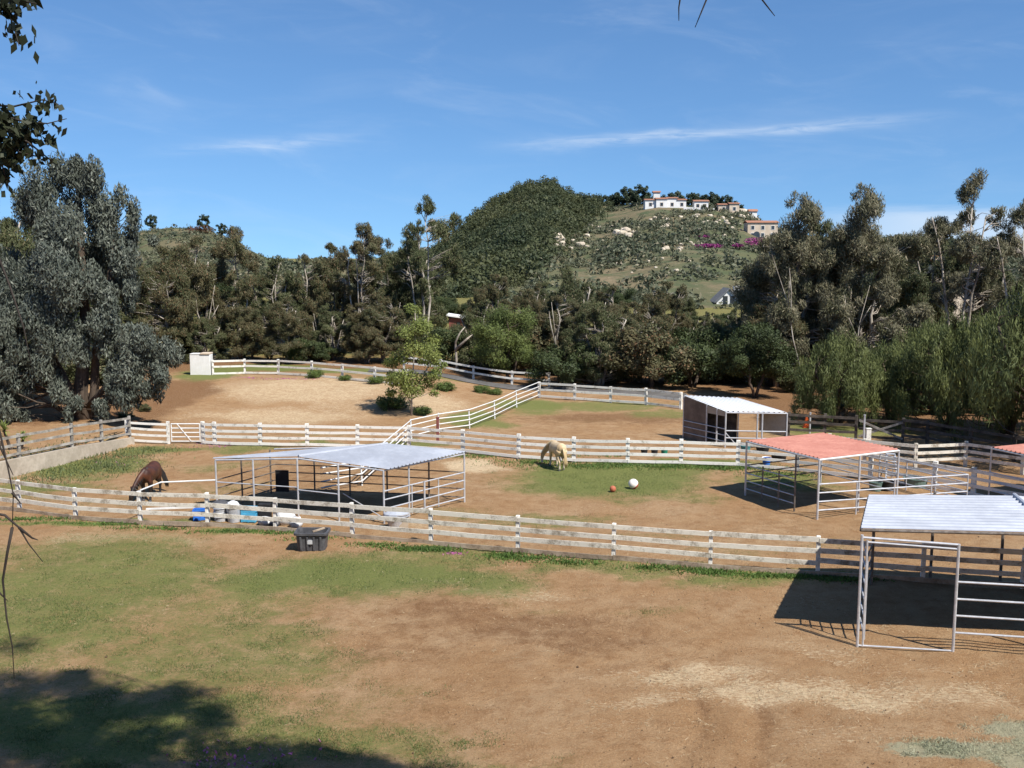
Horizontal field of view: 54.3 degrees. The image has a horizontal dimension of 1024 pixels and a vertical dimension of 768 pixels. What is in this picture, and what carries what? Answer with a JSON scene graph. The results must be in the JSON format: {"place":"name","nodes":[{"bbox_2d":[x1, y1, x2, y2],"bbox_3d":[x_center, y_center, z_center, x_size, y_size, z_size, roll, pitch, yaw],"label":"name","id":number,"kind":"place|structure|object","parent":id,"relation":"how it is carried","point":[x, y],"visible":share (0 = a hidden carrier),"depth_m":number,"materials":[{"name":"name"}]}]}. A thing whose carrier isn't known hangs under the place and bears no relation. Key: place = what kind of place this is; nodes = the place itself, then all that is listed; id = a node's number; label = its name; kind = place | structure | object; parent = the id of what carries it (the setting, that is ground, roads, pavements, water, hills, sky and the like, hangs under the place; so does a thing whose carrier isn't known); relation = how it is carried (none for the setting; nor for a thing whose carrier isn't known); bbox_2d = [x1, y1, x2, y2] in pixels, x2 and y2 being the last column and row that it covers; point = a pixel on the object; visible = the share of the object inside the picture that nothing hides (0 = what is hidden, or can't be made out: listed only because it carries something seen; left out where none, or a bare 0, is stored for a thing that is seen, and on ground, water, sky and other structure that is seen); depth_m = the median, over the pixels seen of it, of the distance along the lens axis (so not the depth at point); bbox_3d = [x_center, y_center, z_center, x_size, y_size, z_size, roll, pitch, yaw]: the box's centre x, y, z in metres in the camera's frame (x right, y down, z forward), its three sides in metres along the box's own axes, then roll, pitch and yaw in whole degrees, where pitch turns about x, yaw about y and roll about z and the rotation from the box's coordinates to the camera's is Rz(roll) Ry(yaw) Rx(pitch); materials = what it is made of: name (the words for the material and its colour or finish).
{"place":"outdoors","nodes":[
{"label":"outdoors","id":0,"kind":"place"},
{"bbox_2d":[0,259,1023,767],"bbox_3d":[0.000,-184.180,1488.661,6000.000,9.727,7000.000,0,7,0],"label":"ground","id":1,"kind":"structure","parent":0,"point":[528,689],"depth_m":29.66,"materials":[{"name":"soil"}]},
{"bbox_2d":[0,183,42,369],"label":"eucalyptus tree","id":2,"kind":"object","parent":1,"relation":"on","point":[13,238],"visible":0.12,"depth_m":69.86,"materials":[{"name":"green plant"}]},
{"bbox_2d":[0,0,66,678],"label":"poplar tree","id":3,"kind":"object","parent":1,"relation":"on","point":[19,140],"visible":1,"depth_m":7.80,"materials":[{"name":"green plant"}]},
{"bbox_2d":[2,353,75,391],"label":"shrub","id":4,"kind":"object","parent":1,"relation":"on","point":[69,373],"visible":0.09,"depth_m":71.23,"materials":[{"name":"plant"}]},
{"bbox_2d":[0,187,119,341],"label":"eucalyptus tree","id":5,"kind":"object","parent":1,"relation":"on","point":[7,221],"visible":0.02,"depth_m":78.76,"materials":[{"name":"green plant"}]},
{"bbox_2d":[0,437,134,478],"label":"retaining wall","id":6,"kind":"structure","parent":1,"relation":"on","point":[32,463],"depth_m":50.47,"materials":[{"name":"concrete"}]},
{"bbox_2d":[0,416,130,458],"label":"board fence","id":7,"kind":"object","parent":6,"relation":"on","point":[18,444],"visible":0.94,"depth_m":51.28,"materials":[{"name":"grey wood"}]},
{"bbox_2d":[0,150,185,424],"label":"grey green tree","id":8,"kind":"object","parent":1,"relation":"on","point":[53,275],"visible":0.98,"depth_m":58.54,"materials":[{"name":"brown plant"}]},
{"bbox_2d":[1,433,195,486],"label":"weeds","id":9,"kind":"object","parent":1,"relation":"on","point":[96,468],"visible":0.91,"depth_m":50.29,"materials":[{"name":"green plant"}]},
{"bbox_2d":[117,290,160,332],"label":"eucalyptus tree","id":10,"kind":"object","parent":1,"relation":"on","point":[133,318],"visible":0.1,"depth_m":98.97,"materials":[{"name":"green plant"}]},
{"bbox_2d":[124,420,169,443],"bbox_3d":[-20.637,2.865,56.524,2.508,1.670,0.189,0,7,1],"label":"board fence","id":11,"kind":"object","parent":1,"relation":"on","point":[167,429],"visible":0.77,"depth_m":56.42,"materials":[{"name":"white wood"}]},
{"bbox_2d":[129,461,168,501],"bbox_3d":[-15.925,4.274,43.653,0.770,1.530,2.788,1,7,4],"label":"horse","id":12,"kind":"object","parent":1,"relation":"on","point":[150,472],"visible":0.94,"depth_m":43.23},
{"bbox_2d":[124,245,201,345],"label":"eucalyptus tree","id":13,"kind":"object","parent":1,"relation":"on","point":[181,306],"visible":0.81,"depth_m":88.23,"materials":[{"name":"green plant"}]},
{"bbox_2d":[154,235,238,349],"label":"eucalyptus tree","id":14,"kind":"object","parent":1,"relation":"on","point":[206,277],"visible":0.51,"depth_m":91.02,"materials":[{"name":"green plant"}]},
{"bbox_2d":[190,352,212,374],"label":"small white shed","id":15,"kind":"structure","parent":1,"relation":"on","point":[200,363],"depth_m":80.49,"materials":[{"name":"white paint"}]},
{"bbox_2d":[184,317,228,363],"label":"eucalyptus tree","id":16,"kind":"object","parent":1,"relation":"on","point":[208,340],"visible":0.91,"depth_m":89.39,"materials":[{"name":"green plant"}]},
{"bbox_2d":[212,297,262,359],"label":"eucalyptus tree","id":17,"kind":"object","parent":1,"relation":"on","point":[246,318],"visible":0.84,"depth_m":90.52,"materials":[{"name":"green plant"}]},
{"bbox_2d":[208,225,268,356],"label":"eucalyptus tree","id":18,"kind":"object","parent":1,"relation":"on","point":[231,247],"visible":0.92,"depth_m":92.81,"materials":[{"name":"green plant"}]},
{"bbox_2d":[241,323,292,359],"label":"shrub","id":19,"kind":"object","parent":1,"relation":"on","point":[253,338],"visible":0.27,"depth_m":90.67,"materials":[{"name":"green plant"}]},
{"bbox_2d":[235,254,307,352],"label":"eucalyptus tree","id":20,"kind":"object","parent":1,"relation":"on","point":[267,292],"visible":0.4,"depth_m":98.78,"materials":[{"name":"green plant"}]},
{"bbox_2d":[96,377,467,767],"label":"weeds","id":21,"kind":"object","parent":1,"relation":"on","point":[234,756],"visible":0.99,"depth_m":21.25,"materials":[{"name":"plant"}]},
{"bbox_2d":[257,296,316,363],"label":"eucalyptus tree","id":22,"kind":"object","parent":1,"relation":"on","point":[277,325],"visible":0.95,"depth_m":88.14,"materials":[{"name":"green plant"}]},
{"bbox_2d":[282,336,326,362],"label":"shrub","id":23,"kind":"object","parent":1,"relation":"on","point":[316,351],"visible":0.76,"depth_m":88.89,"materials":[{"name":"green plant"}]},
{"bbox_2d":[211,359,407,383],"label":"board fence","id":24,"kind":"object","parent":1,"relation":"on","point":[342,371],"visible":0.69,"depth_m":80.10,"materials":[{"name":"white wood"}]},
{"bbox_2d":[278,253,342,340],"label":"eucalyptus tree","id":25,"kind":"object","parent":1,"relation":"on","point":[321,288],"visible":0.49,"depth_m":99.35,"materials":[{"name":"green plant"}]},
{"bbox_2d":[294,527,330,550],"bbox_3d":[-7.216,5.589,36.116,1.220,0.780,0.860,0,7,0],"label":"muck tub","id":26,"kind":"object","parent":1,"relation":"on","point":[311,538],"visible":1,"depth_m":35.80,"materials":[{"name":"grey plastic"}]},
{"bbox_2d":[309,303,356,359],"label":"eucalyptus tree","id":27,"kind":"object","parent":1,"relation":"on","point":[324,322],"visible":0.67,"depth_m":91.59,"materials":[{"name":"green plant"}]},
{"bbox_2d":[303,242,369,342],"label":"eucalyptus tree","id":28,"kind":"object","parent":1,"relation":"on","point":[342,295],"visible":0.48,"depth_m":101.22,"materials":[{"name":"green plant"}]},
{"bbox_2d":[213,442,465,523],"bbox_3d":[-7.246,3.995,42.001,9.979,2.640,4.220,2,7,12],"label":"horse shelter","id":29,"kind":"object","parent":1,"relation":"on","point":[386,456],"visible":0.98,"depth_m":41.55,"materials":[{"name":"metal"}]},
{"bbox_2d":[275,470,288,491],"bbox_3d":[-10.178,4.290,44.209,0.604,0.978,0.068,1,7,6],"label":"rubber mat","id":30,"kind":"object","parent":29,"relation":"hanging from","point":[281,477],"visible":1,"depth_m":44.19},
{"bbox_2d":[327,221,393,325],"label":"eucalyptus tree","id":31,"kind":"object","parent":1,"relation":"on","point":[366,248],"visible":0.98,"depth_m":96.17,"materials":[{"name":"green plant"}]},
{"bbox_2d":[340,302,391,362],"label":"eucalyptus tree","id":32,"kind":"object","parent":1,"relation":"on","point":[353,341],"visible":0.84,"depth_m":88.78,"materials":[{"name":"green plant"}]},
{"bbox_2d":[351,294,410,362],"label":"eucalyptus tree","id":33,"kind":"object","parent":1,"relation":"on","point":[398,316],"visible":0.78,"depth_m":88.64,"materials":[{"name":"green plant"}]},
{"bbox_2d":[362,248,419,342],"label":"eucalyptus tree","id":34,"kind":"object","parent":1,"relation":"on","point":[390,287],"visible":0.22,"depth_m":101.62,"materials":[{"name":"green plant"}]},
{"bbox_2d":[374,394,410,410],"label":"shrub","id":35,"kind":"object","parent":1,"relation":"on","point":[387,402],"visible":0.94,"depth_m":67.14,"materials":[{"name":"green plant"}]},
{"bbox_2d":[381,303,447,415],"bbox_3d":[-6.370,-1.588,65.592,4.424,7.638,4.254,0,7,0],"label":"young tree","id":36,"kind":"object","parent":1,"relation":"on","point":[402,381],"visible":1,"depth_m":64.81,"materials":[{"name":"green plant"}]},
{"bbox_2d":[381,235,448,336],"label":"eucalyptus tree","id":37,"kind":"object","parent":1,"relation":"on","point":[435,311],"visible":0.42,"depth_m":102.37,"materials":[{"name":"green plant"}]},
{"bbox_2d":[385,193,463,354],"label":"eucalyptus tree","id":38,"kind":"object","parent":1,"relation":"on","point":[439,229],"visible":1,"depth_m":95.13,"materials":[{"name":"green plant"}]},
{"bbox_2d":[320,382,538,487],"bbox_3d":[-3.831,2.411,59.841,2.351,1.480,32.468,2,8,17],"label":"pipe fence","id":39,"kind":"object","parent":1,"relation":"on","point":[361,472],"visible":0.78,"depth_m":59.91,"materials":[{"name":"metal"}]},
{"bbox_2d":[416,325,475,364],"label":"shrub","id":40,"kind":"object","parent":1,"relation":"on","point":[446,347],"visible":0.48,"depth_m":88.86,"materials":[{"name":"green plant"}]},
{"bbox_2d":[0,515,894,584],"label":"weeds","id":41,"kind":"object","parent":1,"relation":"on","point":[699,570],"visible":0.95,"depth_m":35.11,"materials":[{"name":"green plant"}]},
{"bbox_2d":[435,296,463,321],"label":"oak tree","id":42,"kind":"object","parent":1,"relation":"on","point":[452,304],"visible":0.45,"depth_m":141.97,"materials":[{"name":"green plant"}]},
{"bbox_2d":[403,357,549,385],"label":"board fence","id":43,"kind":"object","parent":1,"relation":"on","point":[473,367],"visible":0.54,"depth_m":82.50,"materials":[{"name":"white wood"}]},
{"bbox_2d":[446,298,509,370],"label":"eucalyptus tree","id":44,"kind":"object","parent":1,"relation":"on","point":[480,309],"visible":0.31,"depth_m":89.46,"materials":[{"name":"green plant"}]},
{"bbox_2d":[464,273,511,326],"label":"eucalyptus tree","id":45,"kind":"object","parent":1,"relation":"on","point":[493,292],"visible":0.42,"depth_m":111.08,"materials":[{"name":"green plant"}]},
{"bbox_2d":[0,436,983,767],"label":"grass","id":46,"kind":"structure","parent":1,"relation":"on","point":[194,750],"depth_m":26.63,"materials":[{"name":"plant"}]},
{"bbox_2d":[466,331,518,373],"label":"shrub","id":47,"kind":"object","parent":1,"relation":"on","point":[479,364],"visible":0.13,"depth_m":87.91,"materials":[{"name":"green plant"}]},
{"bbox_2d":[467,303,537,382],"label":"broadleaf tree","id":48,"kind":"object","parent":1,"relation":"on","point":[500,332],"visible":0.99,"depth_m":82.12,"materials":[{"name":"green plant"}]},
{"bbox_2d":[0,478,1023,588],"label":"board fence","id":49,"kind":"object","parent":1,"relation":"on","point":[818,550],"visible":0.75,"depth_m":35.52,"materials":[{"name":"white wood"}]},
{"bbox_2d":[2,540,1022,767],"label":"straw","id":50,"kind":"object","parent":1,"relation":"on","point":[853,705],"visible":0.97,"depth_m":24.74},
{"bbox_2d":[16,447,1019,767],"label":"clods","id":51,"kind":"object","parent":1,"relation":"on","point":[576,667],"visible":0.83,"depth_m":24.95,"materials":[{"name":"soil"}]},
{"bbox_2d":[518,283,549,328],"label":"eucalyptus tree","id":52,"kind":"object","parent":1,"relation":"on","point":[537,303],"visible":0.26,"depth_m":102.66,"materials":[{"name":"green plant"}]},
{"bbox_2d":[507,325,562,369],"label":"shrub","id":53,"kind":"object","parent":1,"relation":"on","point":[534,337],"visible":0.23,"depth_m":88.05,"materials":[{"name":"green plant"}]},
{"bbox_2d":[541,440,567,470],"bbox_3d":[2.164,3.508,49.953,0.662,1.376,2.471,-3,8,-22],"label":"horse","id":54,"kind":"object","parent":1,"relation":"on","point":[557,449],"visible":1,"depth_m":49.28},
{"bbox_2d":[531,295,589,361],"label":"eucalyptus tree","id":55,"kind":"object","parent":1,"relation":"on","point":[543,319],"visible":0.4,"depth_m":89.11,"materials":[{"name":"green plant"}]},
{"bbox_2d":[525,339,602,386],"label":"shrub","id":56,"kind":"object","parent":1,"relation":"on","point":[550,361],"visible":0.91,"depth_m":80.03,"materials":[{"name":"green plant"}]},
{"bbox_2d":[541,264,607,333],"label":"eucalyptus tree","id":57,"kind":"object","parent":1,"relation":"on","point":[568,285],"visible":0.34,"depth_m":95.37,"materials":[{"name":"green plant"}]},
{"bbox_2d":[559,299,639,386],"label":"eucalyptus tree","id":58,"kind":"object","parent":1,"relation":"on","point":[605,325],"visible":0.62,"depth_m":80.47,"materials":[{"name":"green plant"}]},
{"bbox_2d":[587,284,631,347],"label":"eucalyptus tree","id":59,"kind":"object","parent":1,"relation":"on","point":[615,308],"visible":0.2,"depth_m":94.59,"materials":[{"name":"green plant"}]},
{"bbox_2d":[538,382,682,408],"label":"board fence","id":60,"kind":"object","parent":1,"relation":"on","point":[645,395],"visible":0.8,"depth_m":72.16,"materials":[{"name":"white wood"}]},
{"bbox_2d":[200,421,1023,495],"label":"board fence","id":61,"kind":"object","parent":1,"relation":"on","point":[973,477],"visible":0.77,"depth_m":51.16,"materials":[{"name":"white wood"}]},
{"bbox_2d":[602,286,637,308],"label":"oak tree","id":62,"kind":"object","parent":1,"relation":"on","point":[618,297],"visible":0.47,"depth_m":172.11,"materials":[{"name":"green plant"}]},
{"bbox_2d":[606,301,675,382],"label":"eucalyptus tree","id":63,"kind":"object","parent":1,"relation":"on","point":[636,318],"visible":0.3,"depth_m":83.16,"materials":[{"name":"green plant"}]},
{"bbox_2d":[451,453,836,478],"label":"weeds","id":64,"kind":"object","parent":1,"relation":"on","point":[674,466],"visible":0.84,"depth_m":50.30,"materials":[{"name":"green plant"}]},
{"bbox_2d":[598,322,702,387],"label":"shrub","id":65,"kind":"object","parent":1,"relation":"on","point":[649,363],"visible":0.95,"depth_m":78.21,"materials":[{"name":"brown plant"}]},
{"bbox_2d":[641,280,693,334],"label":"eucalyptus tree","id":66,"kind":"object","parent":1,"relation":"on","point":[663,303],"visible":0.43,"depth_m":96.23,"materials":[{"name":"green plant"}]},
{"bbox_2d":[671,290,698,316],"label":"eucalyptus tree","id":67,"kind":"object","parent":1,"relation":"on","point":[689,309],"visible":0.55,"depth_m":151.31,"materials":[{"name":"green plant"}]},
{"bbox_2d":[643,326,734,386],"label":"shrub","id":68,"kind":"object","parent":1,"relation":"on","point":[710,358],"visible":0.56,"depth_m":79.64,"materials":[{"name":"green plant"}]},
{"bbox_2d":[688,323,748,383],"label":"shrub","id":69,"kind":"object","parent":1,"relation":"on","point":[731,378],"visible":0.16,"depth_m":83.13,"materials":[{"name":"green plant"}]},
{"bbox_2d":[710,285,740,303],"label":"frame house","id":70,"kind":"structure","parent":1,"relation":"on","point":[723,293],"depth_m":211.85,"materials":[{"name":"white paint"}]},
{"bbox_2d":[682,395,787,447],"bbox_3d":[12.235,2.184,56.191,6.064,2.641,2.191,7,10,45],"label":"horse stall","id":71,"kind":"object","parent":1,"relation":"on","point":[705,418],"visible":0.94,"depth_m":56.62,"materials":[{"name":"white metal"}]},
{"bbox_2d":[714,321,801,397],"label":"oak tree","id":72,"kind":"object","parent":1,"relation":"on","point":[744,354],"visible":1,"depth_m":73.72,"materials":[{"name":"green plant"}]},
{"bbox_2d":[745,298,812,386],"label":"eucalyptus tree","id":73,"kind":"object","parent":1,"relation":"on","point":[798,328],"visible":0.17,"depth_m":79.61,"materials":[{"name":"green plant"}]},
{"bbox_2d":[729,190,869,357],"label":"eucalyptus tree","id":74,"kind":"object","parent":1,"relation":"on","point":[789,246],"visible":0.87,"depth_m":79.08,"materials":[{"name":"green plant"}]},
{"bbox_2d":[776,218,867,335],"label":"eucalyptus tree","id":75,"kind":"object","parent":1,"relation":"on","point":[824,229],"visible":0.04,"depth_m":85.51,"materials":[{"name":"green plant"}]},
{"bbox_2d":[788,324,891,425],"bbox_3d":[20.478,-0.463,62.510,6.075,6.570,6.368,-7,10,-44],"label":"pepper tree","id":76,"kind":"object","parent":1,"relation":"on","point":[831,361],"visible":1,"depth_m":61.35,"materials":[{"name":"green plant"}]},
{"bbox_2d":[744,432,968,519],"bbox_3d":[14.755,3.875,43.134,7.133,2.592,5.871,-3,8,-25],"label":"horse shelter","id":77,"kind":"object","parent":1,"relation":"on","point":[819,447],"visible":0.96,"depth_m":42.50,"materials":[{"name":"metal"}]},
{"bbox_2d":[800,182,936,360],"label":"eucalyptus tree","id":78,"kind":"object","parent":1,"relation":"on","point":[854,238],"visible":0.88,"depth_m":78.17,"materials":[{"name":"green plant"}]},
{"bbox_2d":[853,337,932,424],"bbox_3d":[24.305,-0.071,64.472,5.002,6.329,5.327,-2,8,-17],"label":"pepper tree","id":79,"kind":"object","parent":1,"relation":"on","point":[880,355],"visible":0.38,"depth_m":63.36,"materials":[{"name":"green plant"}]},
{"bbox_2d":[866,233,937,331],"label":"eucalyptus tree","id":80,"kind":"object","parent":1,"relation":"on","point":[895,306],"visible":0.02,"depth_m":102.97,"materials":[{"name":"green plant"}]},
{"bbox_2d":[787,412,1023,461],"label":"board fence","id":81,"kind":"object","parent":1,"relation":"on","point":[970,437],"visible":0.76,"depth_m":55.82,"materials":[{"name":"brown wood"}]},
{"bbox_2d":[858,419,902,439],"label":"wooden gate","id":82,"kind":"structure","parent":81,"relation":"attached to","point":[883,429],"depth_m":56.72,"materials":[{"name":"grey wood"}]},
{"bbox_2d":[884,315,957,401],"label":"pepper tree","id":83,"kind":"object","parent":1,"relation":"on","point":[912,337],"visible":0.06,"depth_m":70.02,"materials":[{"name":"green plant"}]},
{"bbox_2d":[828,433,1023,474],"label":"board fence","id":84,"kind":"object","parent":1,"relation":"on","point":[965,451],"visible":0.52,"depth_m":49.89,"materials":[{"name":"white wood"}]},
{"bbox_2d":[833,695,1023,767],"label":"grass","id":85,"kind":"structure","parent":1,"relation":"on","point":[948,749],"depth_m":21.52,"materials":[{"name":"plant"}]},
{"bbox_2d":[887,240,978,334],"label":"eucalyptus tree","id":86,"kind":"object","parent":1,"relation":"on","point":[916,284],"visible":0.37,"depth_m":92.38,"materials":[{"name":"green plant"}]},
{"bbox_2d":[856,492,1023,651],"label":"horse shelter","id":87,"kind":"object","parent":1,"relation":"on","point":[1002,515],"visible":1,"depth_m":27.95,"materials":[{"name":"metal"}]},
{"bbox_2d":[882,311,1013,433],"bbox_3d":[26.569,-0.476,60.386,7.689,7.979,7.463,-3,8,-22],"label":"pepper tree","id":88,"kind":"object","parent":1,"relation":"on","point":[930,345],"visible":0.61,"depth_m":59.43,"materials":[{"name":"green plant"}]},
{"bbox_2d":[918,167,1022,326],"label":"eucalyptus tree","id":89,"kind":"object","parent":1,"relation":"on","point":[940,230],"visible":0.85,"depth_m":79.82,"materials":[{"name":"green plant"}]},
{"bbox_2d":[930,298,1023,441],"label":"pepper tree","id":90,"kind":"object","parent":1,"relation":"on","point":[979,322],"visible":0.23,"depth_m":57.77,"materials":[{"name":"green plant"}]},
{"bbox_2d":[941,278,1023,436],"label":"pepper tree","id":91,"kind":"object","parent":1,"relation":"on","point":[1009,362],"visible":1,"depth_m":50.49,"materials":[{"name":"green plant"}]},
{"bbox_2d":[953,261,1016,335],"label":"eucalyptus tree","id":92,"kind":"object","parent":1,"relation":"on","point":[1008,276],"visible":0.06,"depth_m":90.37,"materials":[{"name":"green plant"}]},
{"bbox_2d":[974,198,1023,317],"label":"eucalyptus tree","id":93,"kind":"object","parent":1,"relation":"on","point":[996,247],"visible":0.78,"depth_m":76.09,"materials":[{"name":"green plant"}]},
{"bbox_2d":[988,444,1023,495],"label":"horse shelter","id":94,"kind":"object","parent":1,"relation":"on","point":[1017,448],"visible":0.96,"depth_m":42.98,"materials":[{"name":"metal"}]},
{"bbox_2d":[0,0,1023,258],"label":"sky","id":95,"kind":"structure","parent":0,"point":[291,124],"materials":[{"name":"blue"}]},
{"bbox_2d":[368,369,686,397],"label":"road","id":96,"kind":"structure","parent":0,"point":[499,385],"depth_m":80.13,"materials":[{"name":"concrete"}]},
{"bbox_2d":[124,186,1012,307],"bbox_3d":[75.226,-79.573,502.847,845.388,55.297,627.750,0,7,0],"label":"hill","id":97,"kind":"structure","parent":0,"point":[709,289],"depth_m":284.19,"materials":[{"name":"plant"}]},
{"bbox_2d":[386,175,615,297],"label":"hillside wood","id":98,"kind":"object","parent":97,"relation":"on","point":[520,221],"visible":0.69,"depth_m":367.44,"materials":[{"name":"green plant"}]},
{"bbox_2d":[86,200,1023,308],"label":"hillside scrub","id":99,"kind":"object","parent":97,"relation":"on","point":[628,246],"visible":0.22,"depth_m":304.36,"materials":[{"name":"green plant"}]},
{"bbox_2d":[643,197,686,208],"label":"villa","id":100,"kind":"object","parent":97,"relation":"on","point":[670,202],"visible":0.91,"depth_m":461.95,"materials":[{"name":"white paint"}]},
{"bbox_2d":[743,221,777,237],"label":"hill house","id":101,"kind":"structure","parent":97,"relation":"on","point":[760,228],"depth_m":397.33,"materials":[{"name":"beige paint"}]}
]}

